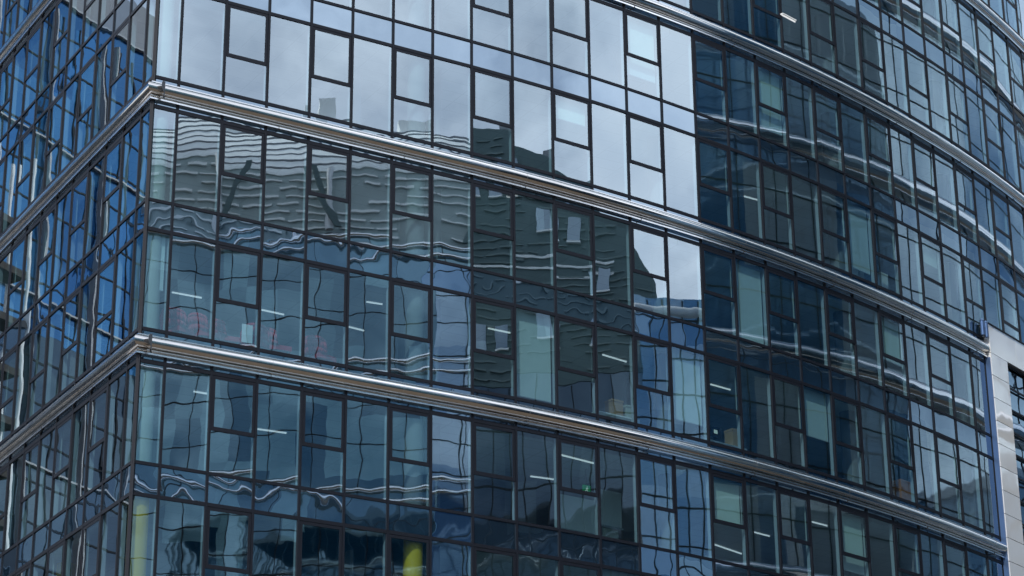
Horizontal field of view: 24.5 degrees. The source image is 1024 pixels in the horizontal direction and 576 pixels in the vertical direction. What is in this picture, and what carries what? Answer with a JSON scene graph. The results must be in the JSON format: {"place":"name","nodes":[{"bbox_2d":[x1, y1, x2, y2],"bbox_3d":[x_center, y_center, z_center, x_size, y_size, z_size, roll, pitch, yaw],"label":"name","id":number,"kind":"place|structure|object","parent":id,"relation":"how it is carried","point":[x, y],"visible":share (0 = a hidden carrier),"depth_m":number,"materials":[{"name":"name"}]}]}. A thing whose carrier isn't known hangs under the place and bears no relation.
{"place":"outdoors","nodes":[
{"label":"outdoors","id":0,"kind":"place"},
{"label":"ground","id":1,"kind":"structure","parent":0,"visible":0},
{"bbox_2d":[0,0,1023,575],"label":"glass tower","id":2,"kind":"structure","parent":1,"relation":"on","point":[442,182],"depth_m":71.45,"materials":[{"name":"glass"}]},
{"bbox_2d":[0,58,12,135],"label":"casement window","id":3,"kind":"structure","parent":2,"relation":"in","point":[5,77],"depth_m":77.69,"materials":[{"name":"glass"}]},
{"bbox_2d":[0,347,16,409],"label":"casement window","id":4,"kind":"structure","parent":2,"relation":"in","point":[2,405],"depth_m":71.82,"materials":[{"name":"metal"}]},
{"bbox_2d":[4,0,16,42],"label":"casement window","id":5,"kind":"structure","parent":2,"relation":"in","point":[11,5],"depth_m":78.82,"materials":[{"name":"glass"}]},
{"bbox_2d":[0,0,29,47],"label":"fixed window","id":6,"kind":"structure","parent":2,"relation":"in","point":[23,4],"depth_m":78.03,"materials":[{"name":"blue glass"}]},
{"bbox_2d":[8,237,24,295],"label":"casement window","id":7,"kind":"structure","parent":2,"relation":"in","point":[11,290],"depth_m":73.17,"materials":[{"name":"metal"}]},
{"bbox_2d":[17,127,32,187],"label":"casement window","id":8,"kind":"structure","parent":2,"relation":"in","point":[19,183],"depth_m":74.55,"materials":[{"name":"metal"}]},
{"bbox_2d":[21,441,38,502],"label":"casement window","id":9,"kind":"structure","parent":2,"relation":"in","point":[24,498],"depth_m":68.26,"materials":[{"name":"metal"}]},
{"bbox_2d":[25,24,40,81],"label":"casement window","id":10,"kind":"structure","parent":2,"relation":"in","point":[27,76],"depth_m":75.91,"materials":[{"name":"metal"}]},
{"bbox_2d":[30,319,47,383],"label":"casement window","id":11,"kind":"structure","parent":2,"relation":"in","point":[32,379],"depth_m":69.64,"materials":[{"name":"metal"}]},
{"bbox_2d":[38,206,54,266],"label":"casement window","id":12,"kind":"structure","parent":2,"relation":"in","point":[41,261],"depth_m":71.00,"materials":[{"name":"metal"}]},
{"bbox_2d":[46,93,62,155],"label":"casement window","id":13,"kind":"structure","parent":2,"relation":"in","point":[49,150],"depth_m":72.36,"materials":[{"name":"metal"}]},
{"bbox_2d":[54,0,69,47],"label":"casement window","id":14,"kind":"structure","parent":2,"relation":"in","point":[56,42],"depth_m":73.79,"materials":[{"name":"glass"}]},
{"bbox_2d":[53,415,71,478],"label":"casement window","id":15,"kind":"structure","parent":2,"relation":"in","point":[56,474],"depth_m":66.10,"materials":[{"name":"metal"}]},
{"bbox_2d":[61,289,79,355],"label":"casement window","id":16,"kind":"structure","parent":2,"relation":"in","point":[64,351],"depth_m":67.47,"materials":[{"name":"metal"}]},
{"bbox_2d":[69,173,87,235],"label":"casement window","id":17,"kind":"structure","parent":2,"relation":"in","point":[72,231],"depth_m":68.83,"materials":[{"name":"metal"}]},
{"bbox_2d":[77,57,94,122],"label":"casement window","id":18,"kind":"structure","parent":2,"relation":"in","point":[80,117],"depth_m":70.21,"materials":[{"name":"metal"}]},
{"bbox_2d":[80,517,99,575],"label":"casement window","id":19,"kind":"structure","parent":2,"relation":"in","point":[97,520],"depth_m":62.69,"materials":[{"name":"metal"}]},
{"bbox_2d":[88,387,106,452],"bbox_3d":[-11.163,3.561,63.651,0.072,1.529,1.272,12,-25,-28],"label":"casement window","id":20,"kind":"structure","parent":2,"relation":"in","point":[91,448],"depth_m":63.92,"materials":[{"name":"metal"}]},
{"bbox_2d":[95,257,114,326],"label":"casement window","id":21,"kind":"structure","parent":2,"relation":"in","point":[98,322],"depth_m":65.29,"materials":[{"name":"metal"}]},
{"bbox_2d":[103,138,121,202],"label":"casement window","id":22,"kind":"structure","parent":2,"relation":"in","point":[106,197],"depth_m":66.63,"materials":[{"name":"metal"}]},
{"bbox_2d":[110,19,128,86],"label":"casement window","id":23,"kind":"structure","parent":2,"relation":"in","point":[113,81],"depth_m":68.02,"materials":[{"name":"metal"}]},
{"bbox_2d":[145,231,165,291],"bbox_3d":[-9.580,-0.733,63.125,0.560,1.670,0.070,12,-25,-29],"label":"roller blind","id":24,"kind":"object","parent":2,"relation":"attached to","point":[162,261],"visible":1,"depth_m":63.17,"materials":[{"name":"fabric"}]},
{"bbox_2d":[159,307,194,335],"bbox_3d":[-9.056,1.112,63.379,0.893,1.035,0.838,-13,-25,29],"label":"lounge chair","id":25,"kind":"object","parent":2,"relation":"on","point":[178,321],"visible":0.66,"depth_m":63.12,"materials":[{"name":"fabric"}]},
{"bbox_2d":[187,312,220,339],"bbox_3d":[-8.396,1.248,63.734,0.838,1.035,0.893,15,-26,-33],"label":"lounge chair","id":26,"kind":"object","parent":2,"relation":"on","point":[198,324],"visible":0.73,"depth_m":63.46,"materials":[{"name":"fabric"}]},
{"bbox_2d":[209,318,240,343],"bbox_3d":[-7.849,1.399,64.124,0.838,1.035,0.893,7,-23,-17],"label":"lounge chair","id":27,"kind":"object","parent":2,"relation":"on","point":[220,327],"visible":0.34,"depth_m":63.83,"materials":[{"name":"fabric"}]},
{"bbox_2d":[205,507,251,574],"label":"casement window","id":28,"kind":"structure","parent":2,"relation":"in","point":[207,566],"depth_m":61.35,"materials":[{"name":"metal"}]},
{"bbox_2d":[211,375,255,437],"bbox_3d":[-7.429,3.161,62.731,1.255,1.529,0.072,12,-25,-29],"label":"casement window","id":29,"kind":"structure","parent":2,"relation":"in","point":[216,429],"depth_m":62.72,"materials":[{"name":"metal"}]},
{"bbox_2d":[216,245,259,309],"bbox_3d":[-7.459,-0.290,64.107,1.255,1.639,0.072,12,-25,-29],"label":"casement window","id":30,"kind":"structure","parent":2,"relation":"in","point":[221,300],"depth_m":64.09,"materials":[{"name":"metal"}]},
{"bbox_2d":[221,124,264,184],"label":"casement window","id":31,"kind":"structure","parent":2,"relation":"in","point":[259,181],"depth_m":65.45,"materials":[{"name":"metal"}]},
{"bbox_2d":[226,4,268,66],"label":"casement window","id":32,"kind":"structure","parent":2,"relation":"in","point":[262,63],"depth_m":66.83,"materials":[{"name":"metal"}]},
{"bbox_2d":[240,323,270,349],"bbox_3d":[-7.013,1.563,64.553,0.893,1.035,0.838,-8,-23,18],"label":"lounge chair","id":33,"kind":"object","parent":2,"relation":"on","point":[265,339],"visible":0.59,"depth_m":64.33,"materials":[{"name":"fabric"}]},
{"bbox_2d":[266,327,291,353],"bbox_3d":[-6.559,1.649,64.778,0.838,1.035,0.893,9,-24,-23],"label":"lounge chair","id":34,"kind":"object","parent":2,"relation":"on","point":[274,345],"visible":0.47,"depth_m":64.46,"materials":[{"name":"fabric"}]},
{"bbox_2d":[304,335,336,361],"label":"lounge chair","id":35,"kind":"object","parent":2,"relation":"on","point":[316,346],"visible":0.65,"depth_m":65.18,"materials":[{"name":"fabric"}]},
{"bbox_2d":[299,521,341,575],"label":"casement window","id":36,"kind":"structure","parent":2,"relation":"in","point":[302,523],"depth_m":62.82,"materials":[{"name":"metal"}]},
{"bbox_2d":[302,392,344,452],"bbox_3d":[-5.136,3.650,64.008,1.255,1.529,0.072,12,-25,-29],"label":"casement window","id":37,"kind":"structure","parent":2,"relation":"in","point":[306,444],"depth_m":64.00,"materials":[{"name":"metal"}]},
{"bbox_2d":[305,263,346,326],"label":"casement window","id":38,"kind":"structure","parent":2,"relation":"in","point":[344,273],"depth_m":65.37,"materials":[{"name":"metal"}]},
{"bbox_2d":[309,145,348,203],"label":"casement window","id":39,"kind":"structure","parent":2,"relation":"in","point":[343,200],"depth_m":66.75,"materials":[{"name":"metal"}]},
{"bbox_2d":[312,27,351,87],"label":"casement window","id":40,"kind":"structure","parent":2,"relation":"in","point":[320,78],"depth_m":68.11,"materials":[{"name":"metal"}]},
{"bbox_2d":[388,534,428,575],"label":"casement window","id":41,"kind":"structure","parent":2,"relation":"in","point":[390,535],"depth_m":64.16,"materials":[{"name":"metal"}]},
{"bbox_2d":[390,407,429,466],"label":"casement window","id":42,"kind":"structure","parent":2,"relation":"in","point":[395,459],"depth_m":65.28,"materials":[{"name":"metal"}]},
{"bbox_2d":[391,281,430,343],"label":"casement window","id":43,"kind":"structure","parent":2,"relation":"in","point":[394,334],"depth_m":66.66,"materials":[{"name":"metal"}]},
{"bbox_2d":[393,164,430,221],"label":"casement window","id":44,"kind":"structure","parent":2,"relation":"in","point":[428,219],"depth_m":68.01,"materials":[{"name":"metal"}]},
{"bbox_2d":[394,48,431,107],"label":"casement window","id":45,"kind":"structure","parent":2,"relation":"in","point":[396,97],"depth_m":69.40,"materials":[{"name":"metal"}]},
{"bbox_2d":[473,0,510,18],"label":"casement window","id":46,"kind":"structure","parent":2,"relation":"in","point":[475,6],"depth_m":71.85,"materials":[{"name":"metal"}]},
{"bbox_2d":[473,69,511,128],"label":"casement window","id":47,"kind":"structure","parent":2,"relation":"in","point":[479,118],"depth_m":70.74,"materials":[{"name":"metal"}]},
{"bbox_2d":[473,183,512,240],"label":"casement window","id":48,"kind":"structure","parent":2,"relation":"in","point":[484,232],"depth_m":69.32,"materials":[{"name":"metal"}]},
{"bbox_2d":[474,298,513,359],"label":"casement window","id":49,"kind":"structure","parent":2,"relation":"in","point":[510,357],"depth_m":68.01,"materials":[{"name":"metal"}]},
{"bbox_2d":[474,422,514,481],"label":"casement window","id":50,"kind":"structure","parent":2,"relation":"in","point":[478,473],"depth_m":66.62,"materials":[{"name":"metal"}]},
{"bbox_2d":[474,547,515,575],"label":"casement window","id":51,"kind":"structure","parent":2,"relation":"in","point":[513,555],"depth_m":65.52,"materials":[{"name":"metal"}]},
{"bbox_2d":[516,308,550,402],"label":"roller blind","id":52,"kind":"object","parent":2,"relation":"attached to","point":[533,356],"visible":1,"depth_m":68.67,"materials":[{"name":"fabric"}]},
{"bbox_2d":[552,0,587,42],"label":"casement window","id":53,"kind":"structure","parent":2,"relation":"in","point":[555,30],"depth_m":73.46,"materials":[{"name":"metal"}]},
{"bbox_2d":[556,96,584,126],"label":"roller blind","id":54,"kind":"object","parent":2,"relation":"attached to","point":[570,111],"visible":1,"depth_m":72.52,"materials":[{"name":"fabric"}]},
{"bbox_2d":[554,92,590,150],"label":"casement window","id":55,"kind":"structure","parent":2,"relation":"in","point":[588,147],"depth_m":72.22,"materials":[{"name":"metal"}]},
{"bbox_2d":[555,204,592,260],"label":"casement window","id":56,"kind":"structure","parent":2,"relation":"in","point":[590,258],"depth_m":70.84,"materials":[{"name":"metal"}]},
{"bbox_2d":[557,317,595,377],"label":"casement window","id":57,"kind":"structure","parent":2,"relation":"in","point":[592,375],"depth_m":69.49,"materials":[{"name":"metal"}]},
{"bbox_2d":[560,494,594,534],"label":"wall panel","id":58,"kind":"structure","parent":2,"relation":"in","point":[577,514],"depth_m":70.35,"materials":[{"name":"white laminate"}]},
{"bbox_2d":[559,439,597,497],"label":"casement window","id":59,"kind":"structure","parent":2,"relation":"in","point":[566,489],"depth_m":68.10,"materials":[{"name":"metal"}]},
{"bbox_2d":[601,489,622,538],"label":"wall panel","id":60,"kind":"structure","parent":2,"relation":"in","point":[611,518],"depth_m":71.16,"materials":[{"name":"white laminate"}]},
{"bbox_2d":[592,411,639,423],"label":"window shelf","id":61,"kind":"object","parent":2,"relation":"on","point":[615,416],"depth_m":70.33,"materials":[{"name":"white laminate"}]},
{"bbox_2d":[604,398,623,415],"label":"archive box","id":62,"kind":"object","parent":61,"relation":"on","point":[613,406],"visible":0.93,"depth_m":70.45,"materials":[{"name":"brown cardboard"}]},
{"bbox_2d":[627,16,654,83],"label":"roller blind","id":63,"kind":"object","parent":2,"relation":"attached to","point":[640,38],"visible":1,"depth_m":75.20,"materials":[{"name":"fabric"}]},
{"bbox_2d":[625,12,659,66],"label":"casement window","id":64,"kind":"structure","parent":2,"relation":"in","point":[657,63],"depth_m":75.17,"materials":[{"name":"metal"}]},
{"bbox_2d":[629,115,662,173],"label":"casement window","id":65,"kind":"structure","parent":2,"relation":"in","point":[633,162],"depth_m":73.81,"materials":[{"name":"metal"}]},
{"bbox_2d":[632,226,666,281],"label":"casement window","id":66,"kind":"structure","parent":2,"relation":"in","point":[663,237],"depth_m":72.43,"materials":[{"name":"metal"}]},
{"bbox_2d":[635,336,670,396],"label":"casement window","id":67,"kind":"structure","parent":2,"relation":"in","point":[667,347],"depth_m":71.08,"materials":[{"name":"metal"}]},
{"bbox_2d":[639,456,674,513],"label":"casement window","id":68,"kind":"structure","parent":2,"relation":"in","point":[650,506],"depth_m":69.69,"materials":[{"name":"metal"}]},
{"bbox_2d":[672,347,701,425],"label":"roller blind","id":69,"kind":"object","parent":2,"relation":"attached to","point":[686,386],"visible":1,"depth_m":71.89,"materials":[{"name":"fabric"}]},
{"bbox_2d":[694,38,725,91],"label":"casement window","id":70,"kind":"structure","parent":2,"relation":"in","point":[723,88],"depth_m":76.84,"materials":[{"name":"metal"}]},
{"bbox_2d":[698,139,730,195],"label":"casement window","id":71,"kind":"structure","parent":2,"relation":"in","point":[727,193],"depth_m":75.49,"materials":[{"name":"metal"}]},
{"bbox_2d":[702,247,735,302],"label":"casement window","id":72,"kind":"structure","parent":2,"relation":"in","point":[730,258],"depth_m":74.12,"materials":[{"name":"metal"}]},
{"bbox_2d":[707,356,740,414],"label":"casement window","id":73,"kind":"structure","parent":2,"relation":"in","point":[738,412],"depth_m":72.77,"materials":[{"name":"metal"}]},
{"bbox_2d":[714,477,739,523],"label":"roller blind","id":74,"kind":"object","parent":2,"relation":"attached to","point":[726,498],"visible":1,"depth_m":71.51,"materials":[{"name":"fabric"}]},
{"bbox_2d":[712,473,745,529],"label":"casement window","id":75,"kind":"structure","parent":2,"relation":"in","point":[743,526],"depth_m":71.38,"materials":[{"name":"metal"}]},
{"bbox_2d":[736,261,763,343],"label":"roller blind","id":76,"kind":"object","parent":2,"relation":"attached to","point":[750,320],"visible":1,"depth_m":74.88,"materials":[{"name":"fabric"}]},
{"bbox_2d":[758,68,781,135],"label":"roller blind","id":77,"kind":"object","parent":2,"relation":"attached to","point":[769,93],"visible":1,"depth_m":78.60,"materials":[{"name":"fabric"}]},
{"bbox_2d":[757,63,785,116],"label":"casement window","id":78,"kind":"structure","parent":2,"relation":"in","point":[763,105],"depth_m":78.63,"materials":[{"name":"metal"}]},
{"bbox_2d":[762,162,791,218],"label":"casement window","id":79,"kind":"structure","parent":2,"relation":"in","point":[789,216],"depth_m":77.27,"materials":[{"name":"metal"}]},
{"bbox_2d":[767,269,797,323],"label":"casement window","id":80,"kind":"structure","parent":2,"relation":"in","point":[793,280],"depth_m":75.87,"materials":[{"name":"metal"}]},
{"bbox_2d":[773,376,803,433],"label":"casement window","id":81,"kind":"structure","parent":2,"relation":"in","point":[778,424],"depth_m":74.53,"materials":[{"name":"metal"}]},
{"bbox_2d":[779,490,810,545],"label":"casement window","id":82,"kind":"structure","parent":2,"relation":"in","point":[808,542],"depth_m":73.16,"materials":[{"name":"metal"}]},
{"bbox_2d":[804,386,827,441],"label":"roller blind","id":83,"kind":"object","parent":2,"relation":"attached to","point":[815,414],"visible":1,"depth_m":75.53,"materials":[{"name":"fabric"}]},
{"bbox_2d":[808,0,834,45],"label":"casement window","id":84,"kind":"structure","parent":2,"relation":"in","point":[812,33],"depth_m":81.92,"materials":[{"name":"metal"}]},
{"bbox_2d":[814,89,841,141],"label":"casement window","id":85,"kind":"structure","parent":2,"relation":"in","point":[838,138],"depth_m":80.49,"materials":[{"name":"metal"}]},
{"bbox_2d":[820,186,847,242],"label":"casement window","id":86,"kind":"structure","parent":2,"relation":"in","point":[845,239],"depth_m":79.13,"materials":[{"name":"metal"}]},
{"bbox_2d":[826,291,854,344],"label":"casement window","id":87,"kind":"structure","parent":2,"relation":"in","point":[832,334],"depth_m":77.76,"materials":[{"name":"metal"}]},
{"bbox_2d":[833,395,861,452],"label":"casement window","id":88,"kind":"structure","parent":2,"relation":"in","point":[856,405],"depth_m":76.39,"materials":[{"name":"metal"}]},
{"bbox_2d":[841,512,864,575],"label":"roller blind","id":89,"kind":"object","parent":2,"relation":"attached to","point":[852,535],"visible":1,"depth_m":75.01,"materials":[{"name":"fabric"}]},
{"bbox_2d":[840,508,868,561],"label":"casement window","id":90,"kind":"structure","parent":2,"relation":"in","point":[866,559],"depth_m":75.01,"materials":[{"name":"metal"}]},
{"bbox_2d":[847,199,869,274],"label":"roller blind","id":91,"kind":"object","parent":2,"relation":"attached to","point":[859,249],"visible":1,"depth_m":80.01,"materials":[{"name":"fabric"}]},
{"bbox_2d":[859,19,884,72],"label":"casement window","id":92,"kind":"structure","parent":2,"relation":"in","point":[867,62],"depth_m":83.80,"materials":[{"name":"metal"}]},
{"bbox_2d":[866,115,891,166],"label":"casement window","id":93,"kind":"structure","parent":2,"relation":"in","point":[886,127],"depth_m":82.42,"materials":[{"name":"metal"}]},
{"bbox_2d":[873,210,898,264],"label":"casement window","id":94,"kind":"structure","parent":2,"relation":"in","point":[896,261],"depth_m":81.06,"materials":[{"name":"metal"}]},
{"bbox_2d":[881,317,900,365],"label":"roller blind","id":95,"kind":"object","parent":2,"relation":"attached to","point":[890,338],"visible":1,"depth_m":79.77,"materials":[{"name":"fabric"}]},
{"bbox_2d":[880,313,905,364],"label":"casement window","id":96,"kind":"structure","parent":2,"relation":"in","point":[903,362],"depth_m":79.68,"materials":[{"name":"metal"}]},
{"bbox_2d":[887,415,913,470],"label":"casement window","id":97,"kind":"structure","parent":2,"relation":"in","point":[911,468],"depth_m":78.34,"materials":[{"name":"metal"}]},
{"bbox_2d":[895,525,921,575],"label":"casement window","id":98,"kind":"structure","parent":2,"relation":"in","point":[908,572],"depth_m":76.98,"materials":[{"name":"metal"}]},
{"bbox_2d":[906,47,928,99],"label":"casement window","id":99,"kind":"structure","parent":2,"relation":"in","point":[926,96],"depth_m":85.84,"materials":[{"name":"metal"}]},
{"bbox_2d":[913,141,935,190],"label":"casement window","id":100,"kind":"structure","parent":2,"relation":"in","point":[922,182],"depth_m":84.46,"materials":[{"name":"metal"}]},
{"bbox_2d":[922,239,937,269],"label":"roller blind","id":101,"kind":"object","parent":2,"relation":"attached to","point":[929,253],"visible":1,"depth_m":83.26,"materials":[{"name":"fabric"}]},
{"bbox_2d":[920,234,943,287],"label":"casement window","id":102,"kind":"structure","parent":2,"relation":"in","point":[929,279],"depth_m":83.09,"materials":[{"name":"metal"}]},
{"bbox_2d":[928,334,951,385],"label":"casement window","id":103,"kind":"structure","parent":2,"relation":"in","point":[936,377],"depth_m":81.72,"materials":[{"name":"metal"}]},
{"bbox_2d":[936,435,960,489],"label":"casement window","id":104,"kind":"structure","parent":2,"relation":"in","point":[957,486],"depth_m":80.35,"materials":[{"name":"metal"}]},
{"bbox_2d":[947,74,967,125],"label":"casement window","id":105,"kind":"structure","parent":2,"relation":"in","point":[965,122],"depth_m":87.91,"materials":[{"name":"metal"}]},
{"bbox_2d":[955,166,975,215],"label":"casement window","id":106,"kind":"structure","parent":2,"relation":"in","point":[973,212],"depth_m":86.54,"materials":[{"name":"metal"}]},
{"bbox_2d":[963,258,983,310],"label":"casement window","id":107,"kind":"structure","parent":2,"relation":"in","point":[968,300],"depth_m":85.18,"materials":[{"name":"metal"}]},
{"bbox_2d":[984,101,1002,151],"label":"casement window","id":108,"kind":"structure","parent":2,"relation":"in","point":[1000,148],"depth_m":90.09,"materials":[{"name":"metal"}]},
{"bbox_2d":[1000,281,1019,332],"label":"casement window","id":109,"kind":"structure","parent":2,"relation":"in","point":[1008,324],"depth_m":87.35,"materials":[{"name":"metal"}]},
{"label":"window shelf","id":110,"kind":"object","parent":2,"relation":"on","visible":0},
{"bbox_2d":[892,479,911,500],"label":"archive box","id":111,"kind":"object","parent":110,"relation":"on","point":[901,488],"visible":0.61,"depth_m":78.76,"materials":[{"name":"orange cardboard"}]},
{"bbox_2d":[978,318,1023,575],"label":"metal clad bay","id":112,"kind":"object","parent":1,"relation":"on","point":[1004,354],"visible":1,"depth_m":83.77,"materials":[{"name":"white metal"}]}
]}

